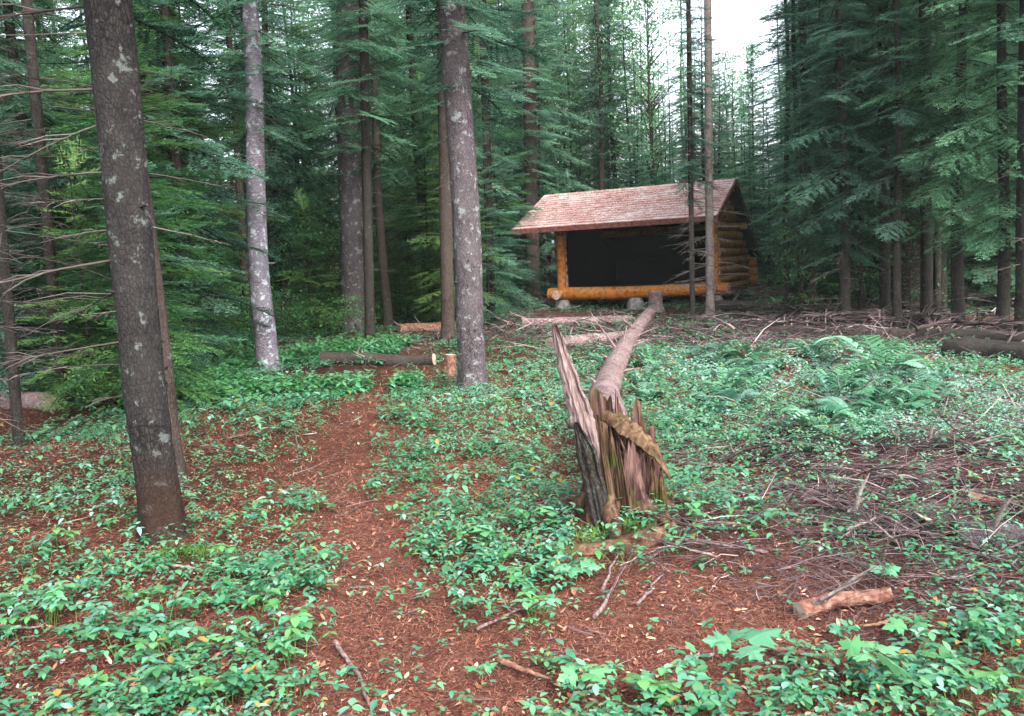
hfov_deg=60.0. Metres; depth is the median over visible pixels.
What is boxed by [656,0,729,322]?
spruce tree
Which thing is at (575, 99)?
spruce tree
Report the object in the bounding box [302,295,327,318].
leafy shrub
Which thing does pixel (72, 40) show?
spruce tree
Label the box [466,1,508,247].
spruce tree
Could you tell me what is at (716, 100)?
spruce tree
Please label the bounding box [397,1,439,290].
spruce tree
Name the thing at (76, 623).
leafy plant
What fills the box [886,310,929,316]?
dead bough
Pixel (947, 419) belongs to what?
dead bough
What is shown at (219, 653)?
stick
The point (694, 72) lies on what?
spruce tree
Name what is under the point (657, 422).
fern
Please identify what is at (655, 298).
tree stump
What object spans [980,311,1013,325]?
dead bough
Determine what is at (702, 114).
spruce tree
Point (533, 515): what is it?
leafy plant
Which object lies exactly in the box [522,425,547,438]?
leafy plant
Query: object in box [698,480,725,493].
leafy plant
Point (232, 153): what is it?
spruce tree
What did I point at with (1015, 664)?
leafy plant
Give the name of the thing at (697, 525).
leafy plant
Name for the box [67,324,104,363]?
leafy shrub
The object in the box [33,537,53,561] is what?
leafy plant
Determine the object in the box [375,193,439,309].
leafy sapling
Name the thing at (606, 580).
stick
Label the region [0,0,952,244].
sky
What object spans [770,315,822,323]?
dead bough
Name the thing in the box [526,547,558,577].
leafy plant
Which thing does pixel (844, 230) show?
spruce tree
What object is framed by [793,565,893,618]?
broken branch
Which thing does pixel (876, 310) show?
dead bough
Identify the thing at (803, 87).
spruce tree
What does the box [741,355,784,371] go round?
fern
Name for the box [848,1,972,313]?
spruce tree
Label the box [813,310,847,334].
dead bough
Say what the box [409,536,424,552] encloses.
leafy plant
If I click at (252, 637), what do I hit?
leafy plant
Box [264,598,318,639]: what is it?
leafy plant
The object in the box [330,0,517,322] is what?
spruce tree
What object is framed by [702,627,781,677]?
maple seedling
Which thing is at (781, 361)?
fern
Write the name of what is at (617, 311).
dead bough
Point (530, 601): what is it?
leafy plant
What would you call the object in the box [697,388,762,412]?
fern
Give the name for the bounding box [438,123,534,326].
fir tree
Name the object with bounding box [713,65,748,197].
spruce tree
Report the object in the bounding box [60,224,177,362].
leafy sapling
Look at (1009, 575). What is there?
stick
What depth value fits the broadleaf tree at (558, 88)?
38.38 m
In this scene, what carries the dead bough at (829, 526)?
on the forest ground at (342, 435)
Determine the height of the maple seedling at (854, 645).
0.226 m
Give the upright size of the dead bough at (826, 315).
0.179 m
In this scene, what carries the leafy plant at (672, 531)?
on the forest ground at (342, 435)
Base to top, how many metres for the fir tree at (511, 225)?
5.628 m
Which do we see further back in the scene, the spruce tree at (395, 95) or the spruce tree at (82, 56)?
the spruce tree at (82, 56)
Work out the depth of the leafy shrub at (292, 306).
17.82 m
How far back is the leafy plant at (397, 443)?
7.14 m
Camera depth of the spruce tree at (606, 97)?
42.42 m
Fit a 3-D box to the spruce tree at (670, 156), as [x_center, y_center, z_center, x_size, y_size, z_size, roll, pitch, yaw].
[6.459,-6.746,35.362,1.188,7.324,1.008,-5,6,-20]
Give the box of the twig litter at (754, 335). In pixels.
[0,285,1023,715]
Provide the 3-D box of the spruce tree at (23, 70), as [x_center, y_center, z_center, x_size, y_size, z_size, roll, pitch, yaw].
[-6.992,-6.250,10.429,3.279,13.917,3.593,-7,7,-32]
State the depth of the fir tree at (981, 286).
17.39 m
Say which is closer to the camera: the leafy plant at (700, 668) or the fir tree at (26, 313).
the leafy plant at (700, 668)
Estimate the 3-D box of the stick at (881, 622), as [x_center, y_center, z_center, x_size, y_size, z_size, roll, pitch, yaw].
[1.530,1.047,3.545,0.290,0.034,0.024,-4,6,-13]
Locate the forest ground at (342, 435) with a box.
[0,249,1023,715]
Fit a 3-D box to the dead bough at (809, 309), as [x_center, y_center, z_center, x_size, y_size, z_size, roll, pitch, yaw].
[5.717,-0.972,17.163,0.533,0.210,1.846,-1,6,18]
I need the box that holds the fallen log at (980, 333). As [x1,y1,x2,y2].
[915,317,1023,343]
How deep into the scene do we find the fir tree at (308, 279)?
18.60 m
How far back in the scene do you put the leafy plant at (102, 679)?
3.26 m
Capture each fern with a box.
[621,382,672,399]
[626,364,663,384]
[628,384,669,399]
[629,410,676,436]
[632,342,666,364]
[661,409,723,428]
[683,343,718,357]
[687,390,744,402]
[693,343,731,358]
[694,367,749,392]
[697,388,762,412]
[701,353,738,365]
[701,379,753,397]
[711,361,751,370]
[720,345,776,364]
[722,352,776,370]
[731,366,784,388]
[733,362,771,378]
[737,373,771,391]
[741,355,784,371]
[764,357,794,368]
[771,404,863,433]
[776,334,837,359]
[798,373,863,402]
[799,404,841,418]
[803,335,936,375]
[805,363,875,392]
[808,401,875,419]
[809,352,847,367]
[809,396,893,428]
[827,379,870,394]
[828,366,869,378]
[836,416,885,433]
[837,379,903,388]
[843,388,916,408]
[850,387,947,418]
[853,370,905,385]
[861,338,909,355]
[875,387,925,402]
[878,375,935,394]
[886,358,932,372]
[890,368,963,388]
[892,380,970,408]
[894,404,941,420]
[911,356,967,375]
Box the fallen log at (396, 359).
[320,345,435,365]
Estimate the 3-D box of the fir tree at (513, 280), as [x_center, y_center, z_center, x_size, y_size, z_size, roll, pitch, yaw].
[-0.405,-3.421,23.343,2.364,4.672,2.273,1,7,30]
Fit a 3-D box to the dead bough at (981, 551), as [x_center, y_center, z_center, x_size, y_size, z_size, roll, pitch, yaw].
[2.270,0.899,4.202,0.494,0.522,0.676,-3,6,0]
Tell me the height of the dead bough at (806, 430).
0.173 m
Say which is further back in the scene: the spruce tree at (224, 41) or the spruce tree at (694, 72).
the spruce tree at (694, 72)
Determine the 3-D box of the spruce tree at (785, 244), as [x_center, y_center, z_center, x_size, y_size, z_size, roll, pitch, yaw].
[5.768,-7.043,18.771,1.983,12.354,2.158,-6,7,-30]
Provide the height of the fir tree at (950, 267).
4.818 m
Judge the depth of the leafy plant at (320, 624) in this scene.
3.65 m
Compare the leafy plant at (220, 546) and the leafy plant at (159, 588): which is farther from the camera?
the leafy plant at (220, 546)
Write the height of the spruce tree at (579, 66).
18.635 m
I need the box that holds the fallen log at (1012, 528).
[957,497,1023,549]
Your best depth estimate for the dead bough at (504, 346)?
13.86 m
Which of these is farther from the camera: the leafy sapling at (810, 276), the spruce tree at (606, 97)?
the spruce tree at (606, 97)
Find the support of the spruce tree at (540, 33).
on the forest ground at (342, 435)
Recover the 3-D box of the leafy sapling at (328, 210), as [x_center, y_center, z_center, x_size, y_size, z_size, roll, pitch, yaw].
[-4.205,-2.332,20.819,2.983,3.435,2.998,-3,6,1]
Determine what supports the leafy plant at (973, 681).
on the forest ground at (342, 435)
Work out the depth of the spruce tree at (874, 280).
18.56 m
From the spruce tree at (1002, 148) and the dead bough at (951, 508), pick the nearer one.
the dead bough at (951, 508)
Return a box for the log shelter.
[511,178,760,309]
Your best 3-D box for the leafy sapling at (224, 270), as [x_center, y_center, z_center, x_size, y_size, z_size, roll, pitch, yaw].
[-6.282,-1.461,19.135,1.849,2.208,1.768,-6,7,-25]
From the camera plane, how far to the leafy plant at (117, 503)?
5.95 m
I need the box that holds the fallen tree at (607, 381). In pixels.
[582,305,657,414]
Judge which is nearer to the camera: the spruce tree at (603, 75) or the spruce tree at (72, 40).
the spruce tree at (72, 40)
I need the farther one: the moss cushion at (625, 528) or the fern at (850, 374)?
the fern at (850, 374)
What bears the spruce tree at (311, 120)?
on the forest ground at (342, 435)
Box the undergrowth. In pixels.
[1,308,430,406]
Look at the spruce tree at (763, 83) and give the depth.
42.59 m
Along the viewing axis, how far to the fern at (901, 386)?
8.35 m
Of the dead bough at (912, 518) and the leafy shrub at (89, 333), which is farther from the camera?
the leafy shrub at (89, 333)
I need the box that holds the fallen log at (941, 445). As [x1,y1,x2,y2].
[883,423,1011,458]
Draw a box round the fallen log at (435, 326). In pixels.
[394,316,456,333]
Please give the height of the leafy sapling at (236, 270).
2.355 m
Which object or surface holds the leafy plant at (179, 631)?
on the forest ground at (342, 435)
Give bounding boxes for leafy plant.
[0,554,34,572]
[0,582,65,614]
[0,604,38,637]
[0,617,20,642]
[5,496,30,511]
[17,575,42,605]
[17,595,68,630]
[27,533,60,554]
[33,498,49,513]
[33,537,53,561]
[34,596,73,621]
[37,501,77,520]
[39,583,77,627]
[52,528,79,552]
[52,605,110,641]
[64,621,100,641]
[65,600,111,631]
[75,620,148,654]
[78,670,153,701]
[79,676,115,701]
[95,512,136,532]
[103,499,126,512]
[106,516,134,526]
[115,585,151,605]
[116,506,136,514]
[118,613,166,647]
[124,597,189,636]
[126,637,165,665]
[136,584,178,606]
[138,664,172,705]
[139,621,206,661]
[151,585,203,624]
[157,619,190,647]
[171,682,187,705]
[174,634,233,659]
[186,590,214,612]
[186,688,205,710]
[188,646,210,663]
[188,675,227,711]
[190,675,263,702]
[200,560,224,581]
[209,543,237,572]
[211,577,259,602]
[211,675,262,708]
[219,615,256,649]
[224,512,237,529]
[224,565,261,587]
[226,560,249,579]
[235,647,272,668]
[237,587,289,619]
[237,670,282,697]
[242,632,284,654]
[247,585,264,604]
[251,499,269,518]
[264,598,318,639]
[266,640,297,669]
[267,660,305,696]
[272,513,308,532]
[275,671,314,707]
[281,612,318,660]
[284,575,324,591]
[284,621,336,648]
[290,497,309,513]
[310,494,335,512]
[365,475,400,496]
[384,499,432,518]
[393,437,416,456]
[401,533,428,555]
[408,463,433,479]
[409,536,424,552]
[423,537,447,560]
[430,511,444,525]
[435,558,497,586]
[446,525,491,546]
[453,540,508,573]
[464,442,480,460]
[475,534,505,562]
[495,533,513,551]
[496,549,542,592]
[509,468,532,482]
[510,594,563,628]
[514,506,556,527]
[515,505,537,521]
[516,588,547,618]
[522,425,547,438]
[524,605,555,627]
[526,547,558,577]
[531,654,573,669]
[542,478,555,492]
[548,539,574,574]
[581,542,646,571]
[621,672,679,709]
[653,663,708,711]
[662,526,680,542]
[664,524,702,554]
[673,496,695,511]
[677,655,742,713]
[686,501,711,527]
[687,665,738,711]
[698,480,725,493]
[723,493,759,509]
[724,505,778,525]
[735,508,798,533]
[737,524,757,541]
[814,644,866,684]
[878,649,938,685]
[897,666,967,702]
[918,630,975,685]
[932,670,1000,709]
[951,609,1023,638]
[958,607,995,648]
[968,616,1019,659]
[983,670,1023,706]
[985,587,1022,611]
[995,611,1023,648]
[996,590,1023,610]
[997,657,1023,688]
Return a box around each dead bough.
[489,344,526,350]
[571,519,716,596]
[594,309,633,313]
[635,302,658,306]
[645,512,768,556]
[656,322,730,336]
[656,514,747,551]
[659,424,710,472]
[659,446,729,452]
[659,467,716,481]
[663,433,722,485]
[665,326,728,333]
[671,300,719,305]
[682,312,715,322]
[687,305,715,314]
[693,323,723,335]
[695,311,760,318]
[702,316,734,338]
[716,284,763,293]
[735,434,845,481]
[740,314,781,321]
[742,486,848,522]
[746,316,780,323]
[748,297,813,309]
[751,472,824,506]
[752,478,807,502]
[753,286,796,297]
[753,308,788,313]
[759,510,878,542]
[762,451,873,484]
[769,317,829,326]
[770,290,825,298]
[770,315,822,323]
[771,433,839,466]
[773,311,796,314]
[775,417,845,443]
[780,310,821,319]
[781,478,867,507]
[782,449,884,476]
[785,482,897,575]
[793,312,836,323]
[794,325,854,333]
[797,298,825,307]
[797,305,820,311]
[800,307,866,316]
[800,485,905,540]
[802,506,934,558]
[804,478,891,510]
[812,305,837,311]
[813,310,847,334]
[819,286,838,300]
[820,467,928,507]
[821,316,894,321]
[825,321,896,329]
[828,313,875,332]
[836,313,912,324]
[844,463,950,492]
[844,485,972,554]
[850,314,900,323]
[852,310,888,320]
[859,494,932,560]
[860,308,935,324]
[866,304,889,326]
[866,426,962,492]
[868,451,968,495]
[868,500,1002,547]
[876,441,955,466]
[882,315,945,324]
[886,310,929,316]
[902,425,975,443]
[909,480,1023,558]
[910,410,993,425]
[915,314,961,331]
[915,315,986,330]
[917,303,950,311]
[918,310,971,322]
[923,314,952,328]
[935,397,1006,452]
[940,516,1005,561]
[956,469,1023,512]
[960,486,1023,523]
[964,315,1023,326]
[965,293,991,301]
[969,310,995,317]
[969,410,1023,425]
[970,541,1023,564]
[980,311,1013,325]
[988,326,1022,341]
[988,417,1023,445]
[998,488,1023,490]
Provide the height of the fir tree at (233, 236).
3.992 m
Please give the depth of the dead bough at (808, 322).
13.79 m
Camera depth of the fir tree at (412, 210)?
18.91 m
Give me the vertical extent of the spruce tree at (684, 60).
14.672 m
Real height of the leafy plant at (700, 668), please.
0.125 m
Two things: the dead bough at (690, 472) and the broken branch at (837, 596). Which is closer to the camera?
the broken branch at (837, 596)
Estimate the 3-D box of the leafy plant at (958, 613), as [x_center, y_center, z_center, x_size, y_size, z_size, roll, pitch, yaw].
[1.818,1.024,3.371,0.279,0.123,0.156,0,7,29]
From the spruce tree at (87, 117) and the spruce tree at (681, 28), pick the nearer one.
the spruce tree at (87, 117)
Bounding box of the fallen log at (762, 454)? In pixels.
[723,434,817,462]
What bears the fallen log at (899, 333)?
on the forest ground at (342, 435)
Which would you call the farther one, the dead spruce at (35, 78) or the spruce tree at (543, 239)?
the spruce tree at (543, 239)
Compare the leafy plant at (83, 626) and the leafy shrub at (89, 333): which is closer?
the leafy plant at (83, 626)
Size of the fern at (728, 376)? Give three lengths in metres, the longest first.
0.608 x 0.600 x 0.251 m
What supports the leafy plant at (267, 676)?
on the forest ground at (342, 435)
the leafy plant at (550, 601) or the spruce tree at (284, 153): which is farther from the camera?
the spruce tree at (284, 153)
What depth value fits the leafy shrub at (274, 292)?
18.50 m
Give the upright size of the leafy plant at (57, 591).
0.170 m
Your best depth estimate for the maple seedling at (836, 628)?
3.41 m
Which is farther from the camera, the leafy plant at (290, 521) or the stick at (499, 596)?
the leafy plant at (290, 521)
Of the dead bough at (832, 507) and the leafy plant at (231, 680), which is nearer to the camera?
the leafy plant at (231, 680)
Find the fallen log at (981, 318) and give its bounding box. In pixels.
[965,309,1013,329]
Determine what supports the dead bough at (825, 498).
on the forest ground at (342, 435)
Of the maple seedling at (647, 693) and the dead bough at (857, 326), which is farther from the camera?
the dead bough at (857, 326)
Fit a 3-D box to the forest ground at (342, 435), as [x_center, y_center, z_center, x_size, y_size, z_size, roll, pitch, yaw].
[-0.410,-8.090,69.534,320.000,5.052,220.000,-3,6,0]
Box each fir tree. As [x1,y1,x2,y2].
[0,0,108,348]
[0,78,84,398]
[0,131,83,391]
[2,6,105,341]
[14,136,122,420]
[16,252,99,380]
[43,5,248,413]
[46,237,117,401]
[61,139,247,394]
[105,7,245,335]
[225,195,246,315]
[269,241,295,313]
[270,232,304,331]
[273,189,344,335]
[291,204,336,316]
[373,98,453,313]
[374,238,403,318]
[382,69,455,322]
[390,253,416,320]
[392,249,422,323]
[405,84,508,330]
[409,232,440,322]
[436,162,512,314]
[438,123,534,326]
[454,92,549,311]
[482,140,543,306]
[482,235,514,314]
[483,178,526,294]
[502,131,556,294]
[541,168,578,287]
[603,105,661,187]
[657,131,687,184]
[721,135,775,281]
[737,144,780,283]
[754,97,853,300]
[794,72,856,299]
[804,61,890,303]
[932,113,983,297]
[933,44,1014,299]
[933,119,1014,305]
[947,98,1015,308]
[964,106,1016,302]
[989,211,1015,301]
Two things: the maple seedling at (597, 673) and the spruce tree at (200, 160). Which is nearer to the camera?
the maple seedling at (597, 673)
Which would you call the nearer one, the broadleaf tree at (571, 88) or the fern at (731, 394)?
the fern at (731, 394)
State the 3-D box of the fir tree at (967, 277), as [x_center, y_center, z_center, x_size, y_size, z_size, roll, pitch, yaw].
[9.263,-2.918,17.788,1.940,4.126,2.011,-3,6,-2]
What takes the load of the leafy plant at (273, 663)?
on the forest ground at (342, 435)
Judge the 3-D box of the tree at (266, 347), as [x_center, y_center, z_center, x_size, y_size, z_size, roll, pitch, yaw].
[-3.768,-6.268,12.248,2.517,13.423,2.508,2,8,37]
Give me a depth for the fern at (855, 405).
7.02 m
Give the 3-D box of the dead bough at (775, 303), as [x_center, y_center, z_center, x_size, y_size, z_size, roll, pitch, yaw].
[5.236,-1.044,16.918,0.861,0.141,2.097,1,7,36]
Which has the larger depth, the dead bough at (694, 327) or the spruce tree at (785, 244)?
the spruce tree at (785, 244)
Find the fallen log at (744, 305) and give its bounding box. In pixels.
[715,292,891,314]
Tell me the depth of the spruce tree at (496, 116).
28.75 m
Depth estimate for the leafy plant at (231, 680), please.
3.15 m
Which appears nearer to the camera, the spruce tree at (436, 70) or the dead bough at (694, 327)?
the dead bough at (694, 327)
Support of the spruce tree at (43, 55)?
on the forest ground at (342, 435)
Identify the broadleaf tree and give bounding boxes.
[289,1,336,199]
[299,1,410,219]
[320,0,437,237]
[372,5,437,221]
[405,0,519,197]
[408,0,523,204]
[487,0,605,191]
[488,0,598,289]
[489,0,606,239]
[503,0,624,201]
[544,0,664,190]
[546,0,666,190]
[546,0,685,188]
[580,0,721,189]
[695,48,771,210]
[724,40,778,195]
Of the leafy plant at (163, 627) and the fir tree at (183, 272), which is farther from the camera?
the fir tree at (183, 272)
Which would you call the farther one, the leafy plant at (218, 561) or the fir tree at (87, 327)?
the fir tree at (87, 327)
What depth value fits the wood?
60.25 m
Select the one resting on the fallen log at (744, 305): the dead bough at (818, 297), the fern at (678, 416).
the dead bough at (818, 297)
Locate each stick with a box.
[0,624,43,628]
[166,562,208,571]
[212,631,250,660]
[333,639,369,704]
[476,604,535,630]
[494,657,551,679]
[497,592,510,611]
[592,565,626,618]
[600,554,618,591]
[636,574,663,605]
[765,635,893,685]
[792,656,806,689]
[819,321,841,352]
[862,611,927,626]
[966,571,1016,577]
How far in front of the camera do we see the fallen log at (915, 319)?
14.83 m
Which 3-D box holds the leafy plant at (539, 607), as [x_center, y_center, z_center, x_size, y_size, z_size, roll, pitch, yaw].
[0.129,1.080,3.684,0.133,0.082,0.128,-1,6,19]
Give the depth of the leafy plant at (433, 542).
4.62 m
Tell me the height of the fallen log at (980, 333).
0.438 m
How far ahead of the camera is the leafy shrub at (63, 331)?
11.94 m
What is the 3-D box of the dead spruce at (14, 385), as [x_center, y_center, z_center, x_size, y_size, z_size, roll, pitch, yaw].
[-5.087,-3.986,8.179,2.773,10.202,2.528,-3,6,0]
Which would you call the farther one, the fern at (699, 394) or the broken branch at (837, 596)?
the fern at (699, 394)
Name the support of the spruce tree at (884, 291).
on the forest ground at (342, 435)
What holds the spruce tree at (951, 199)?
on the forest ground at (342, 435)
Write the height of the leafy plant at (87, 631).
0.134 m
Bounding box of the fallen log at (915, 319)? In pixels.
[797,304,950,327]
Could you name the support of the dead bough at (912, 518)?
on the forest ground at (342, 435)
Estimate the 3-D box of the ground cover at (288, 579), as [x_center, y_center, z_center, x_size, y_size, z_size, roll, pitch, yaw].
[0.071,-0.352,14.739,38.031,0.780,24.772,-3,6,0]
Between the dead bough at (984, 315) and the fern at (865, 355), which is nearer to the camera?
the fern at (865, 355)
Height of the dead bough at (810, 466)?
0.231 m
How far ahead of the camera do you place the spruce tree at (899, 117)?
13.90 m
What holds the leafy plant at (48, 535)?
on the forest ground at (342, 435)
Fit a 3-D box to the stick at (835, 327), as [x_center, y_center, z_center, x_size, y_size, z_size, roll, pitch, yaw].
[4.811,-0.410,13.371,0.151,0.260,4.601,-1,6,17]
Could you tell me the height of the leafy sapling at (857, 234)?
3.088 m
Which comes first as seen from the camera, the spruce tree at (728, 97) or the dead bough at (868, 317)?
the dead bough at (868, 317)
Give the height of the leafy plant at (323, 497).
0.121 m
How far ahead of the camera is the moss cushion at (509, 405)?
9.04 m
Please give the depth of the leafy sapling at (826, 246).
20.03 m
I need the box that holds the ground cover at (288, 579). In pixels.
[0,285,1023,715]
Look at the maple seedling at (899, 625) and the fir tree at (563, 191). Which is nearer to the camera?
the maple seedling at (899, 625)
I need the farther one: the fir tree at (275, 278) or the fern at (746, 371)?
the fir tree at (275, 278)
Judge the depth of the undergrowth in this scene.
11.07 m
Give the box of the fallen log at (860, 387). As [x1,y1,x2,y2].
[820,368,917,406]
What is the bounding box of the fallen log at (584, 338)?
[545,324,624,348]
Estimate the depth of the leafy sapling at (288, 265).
23.03 m
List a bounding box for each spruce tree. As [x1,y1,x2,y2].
[0,0,92,355]
[0,0,94,223]
[0,0,99,300]
[0,0,101,301]
[0,0,107,370]
[0,0,234,549]
[12,0,231,374]
[23,0,291,366]
[46,1,91,195]
[49,0,182,205]
[50,0,236,485]
[58,0,245,358]
[63,3,96,228]
[70,2,281,356]
[79,0,241,354]
[150,1,274,308]
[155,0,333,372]
[165,10,233,304]
[180,10,217,254]
[186,0,284,334]
[191,0,339,330]
[193,27,228,205]
[194,1,303,291]
[196,22,295,279]
[204,8,290,248]
[207,14,318,297]
[223,1,321,214]
[225,0,374,304]
[265,62,309,275]
[266,0,338,301]
[267,1,325,259]
[274,0,411,295]
[280,0,321,223]
[280,0,408,332]
[281,0,439,342]
[292,0,338,274]
[294,2,336,281]
[308,2,413,264]
[317,0,414,329]
[322,10,395,318]
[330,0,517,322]
[343,0,551,395]
[369,0,510,341]
[370,1,438,305]
[375,86,422,287]
[377,1,415,284]
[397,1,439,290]
[406,1,481,224]
[407,1,438,231]
[419,0,543,325]
[419,17,514,220]
[437,0,541,305]
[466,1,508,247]
[469,1,521,201]
[473,5,521,219]
[492,1,520,260]
[493,0,523,251]
[496,0,572,301]
[497,0,596,291]
[501,1,520,284]
[503,3,564,284]
[507,15,553,258]
[514,0,565,296]
[538,0,573,233]
[543,11,576,179]
[548,0,594,193]
[548,52,598,262]
[549,43,605,255]
[550,46,605,251]
[563,0,595,189]
[563,0,596,183]
[563,0,636,189]
[569,0,662,190]
[584,3,628,183]
[590,5,624,187]
[607,0,656,187]
[619,15,651,186]
[623,5,654,186]
[626,27,651,187]
[626,78,660,183]
[629,57,671,186]
[632,0,663,181]
[634,2,677,172]
[643,10,671,181]
[643,47,683,183]
[649,40,674,184]
[652,15,686,184]
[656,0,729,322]
[658,91,673,159]
[661,1,693,179]
[661,74,699,183]
[665,7,696,166]
[668,2,700,167]
[670,97,682,181]
[671,0,741,186]
[672,1,700,182]
[675,64,716,180]
[678,60,700,173]
[687,3,703,179]
[693,25,702,171]
[697,49,752,205]
[700,61,732,179]
[703,45,730,166]
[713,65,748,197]
[713,99,730,171]
[716,55,762,225]
[726,1,831,300]
[726,75,766,260]
[731,38,792,270]
[731,50,777,262]
[737,75,749,205]
[740,86,758,233]
[741,0,839,312]
[746,0,867,311]
[746,0,995,304]
[747,0,853,296]
[750,0,878,279]
[750,97,790,283]
[751,0,935,324]
[754,5,813,263]
[754,68,776,261]
[756,0,785,261]
[766,0,878,302]
[766,3,875,287]
[767,69,813,267]
[769,76,781,266]
[771,23,799,255]
[773,0,794,188]
[808,0,916,309]
[816,4,932,151]
[817,0,953,315]
[834,0,978,327]
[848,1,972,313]
[851,0,1017,311]
[856,0,1018,327]
[857,0,1008,316]
[873,0,990,316]
[898,0,1023,330]
[937,0,1023,331]
[946,2,1018,178]
[948,0,1018,281]
[948,5,1018,308]
[975,0,1017,219]
[976,6,1017,193]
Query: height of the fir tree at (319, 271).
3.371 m
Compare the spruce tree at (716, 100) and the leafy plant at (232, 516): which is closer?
the leafy plant at (232, 516)
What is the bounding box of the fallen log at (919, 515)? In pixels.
[818,473,959,540]
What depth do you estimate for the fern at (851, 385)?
8.37 m
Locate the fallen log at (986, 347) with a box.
[941,331,1023,363]
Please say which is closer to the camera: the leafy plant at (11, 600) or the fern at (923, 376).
the leafy plant at (11, 600)
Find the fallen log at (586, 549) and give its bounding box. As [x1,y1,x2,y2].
[527,521,680,561]
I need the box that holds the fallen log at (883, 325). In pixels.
[866,322,945,346]
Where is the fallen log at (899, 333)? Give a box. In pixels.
[764,309,955,342]
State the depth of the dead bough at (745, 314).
14.12 m
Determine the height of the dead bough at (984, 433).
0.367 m
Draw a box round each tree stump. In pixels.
[442,354,456,375]
[648,291,664,311]
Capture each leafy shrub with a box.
[0,296,107,389]
[0,306,84,388]
[0,312,46,390]
[22,339,78,387]
[52,349,124,416]
[59,333,178,395]
[65,320,116,369]
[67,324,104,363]
[95,325,228,416]
[168,322,209,366]
[193,287,239,330]
[202,294,252,337]
[216,280,302,337]
[217,280,244,330]
[230,282,302,336]
[236,288,324,338]
[275,304,319,337]
[276,303,320,336]
[297,285,339,316]
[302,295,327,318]
[310,283,376,316]
[320,293,381,333]
[374,278,398,317]
[374,301,399,328]
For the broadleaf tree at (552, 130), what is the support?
on the forest ground at (342, 435)
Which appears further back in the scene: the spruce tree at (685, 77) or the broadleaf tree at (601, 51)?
the broadleaf tree at (601, 51)
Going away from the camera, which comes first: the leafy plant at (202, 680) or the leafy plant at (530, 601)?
the leafy plant at (202, 680)
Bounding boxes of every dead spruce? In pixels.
[0,0,107,403]
[0,7,113,447]
[0,45,98,445]
[653,0,771,317]
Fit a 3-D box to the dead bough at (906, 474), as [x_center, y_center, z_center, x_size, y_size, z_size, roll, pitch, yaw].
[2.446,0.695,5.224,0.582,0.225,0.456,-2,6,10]
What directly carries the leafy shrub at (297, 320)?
on the forest ground at (342, 435)
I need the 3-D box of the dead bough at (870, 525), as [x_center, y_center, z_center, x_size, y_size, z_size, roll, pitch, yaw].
[1.820,0.836,4.737,0.347,0.314,0.428,-9,8,-44]
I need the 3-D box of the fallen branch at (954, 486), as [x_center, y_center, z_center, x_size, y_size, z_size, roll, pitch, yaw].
[2.539,0.777,5.117,1.122,0.116,0.442,-8,8,-41]
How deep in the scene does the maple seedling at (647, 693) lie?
3.00 m
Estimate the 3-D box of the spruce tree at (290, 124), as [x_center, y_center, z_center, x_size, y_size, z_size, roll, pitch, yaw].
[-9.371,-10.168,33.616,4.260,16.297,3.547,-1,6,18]
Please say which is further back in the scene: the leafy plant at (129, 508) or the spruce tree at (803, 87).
the spruce tree at (803, 87)
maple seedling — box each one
[250,557,281,583]
[463,663,495,680]
[545,556,601,583]
[557,662,616,698]
[625,669,677,703]
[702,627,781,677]
[826,618,858,639]
[838,634,911,681]
[870,563,900,587]
[882,614,933,647]
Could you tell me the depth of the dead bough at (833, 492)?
4.96 m
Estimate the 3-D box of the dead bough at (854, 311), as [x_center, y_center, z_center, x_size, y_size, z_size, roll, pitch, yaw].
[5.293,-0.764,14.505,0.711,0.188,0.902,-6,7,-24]
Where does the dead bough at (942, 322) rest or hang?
on the forest ground at (342, 435)
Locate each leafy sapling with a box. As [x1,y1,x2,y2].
[3,164,108,363]
[24,208,109,341]
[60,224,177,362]
[201,241,242,327]
[212,236,273,321]
[232,201,324,329]
[235,216,312,306]
[270,193,349,330]
[272,186,398,320]
[290,193,375,306]
[305,230,381,324]
[331,244,398,319]
[372,200,402,296]
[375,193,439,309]
[745,183,825,289]
[749,175,868,312]
[793,186,853,290]
[795,199,838,298]
[820,173,878,289]
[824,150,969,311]
[833,191,911,304]
[947,173,1015,293]
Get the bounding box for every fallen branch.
[679,422,911,479]
[720,479,843,494]
[768,421,919,431]
[872,471,1017,497]
[880,461,997,511]
[961,542,1023,565]
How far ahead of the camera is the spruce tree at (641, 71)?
33.64 m
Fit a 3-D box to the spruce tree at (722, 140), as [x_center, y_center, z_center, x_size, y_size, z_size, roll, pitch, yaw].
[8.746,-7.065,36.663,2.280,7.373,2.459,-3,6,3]
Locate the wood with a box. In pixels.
[156,29,795,270]
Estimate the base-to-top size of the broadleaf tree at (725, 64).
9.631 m
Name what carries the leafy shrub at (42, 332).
on the forest ground at (342, 435)
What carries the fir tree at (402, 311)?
on the forest ground at (342, 435)
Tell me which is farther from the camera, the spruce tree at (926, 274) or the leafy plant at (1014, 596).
the spruce tree at (926, 274)
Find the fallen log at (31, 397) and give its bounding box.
[0,377,57,409]
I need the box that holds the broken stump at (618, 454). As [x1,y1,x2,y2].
[551,324,681,539]
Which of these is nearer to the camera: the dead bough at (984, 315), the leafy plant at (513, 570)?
the leafy plant at (513, 570)
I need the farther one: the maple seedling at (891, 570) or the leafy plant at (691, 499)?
the leafy plant at (691, 499)
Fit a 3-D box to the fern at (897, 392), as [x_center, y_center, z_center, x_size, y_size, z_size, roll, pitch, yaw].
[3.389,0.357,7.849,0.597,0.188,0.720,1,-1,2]
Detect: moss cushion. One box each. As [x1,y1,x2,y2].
[139,541,219,569]
[469,398,518,407]
[573,515,656,548]
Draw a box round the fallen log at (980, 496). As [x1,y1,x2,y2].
[965,485,1023,508]
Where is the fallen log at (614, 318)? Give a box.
[520,307,632,327]
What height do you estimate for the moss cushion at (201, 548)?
0.119 m
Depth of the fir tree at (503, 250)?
21.19 m

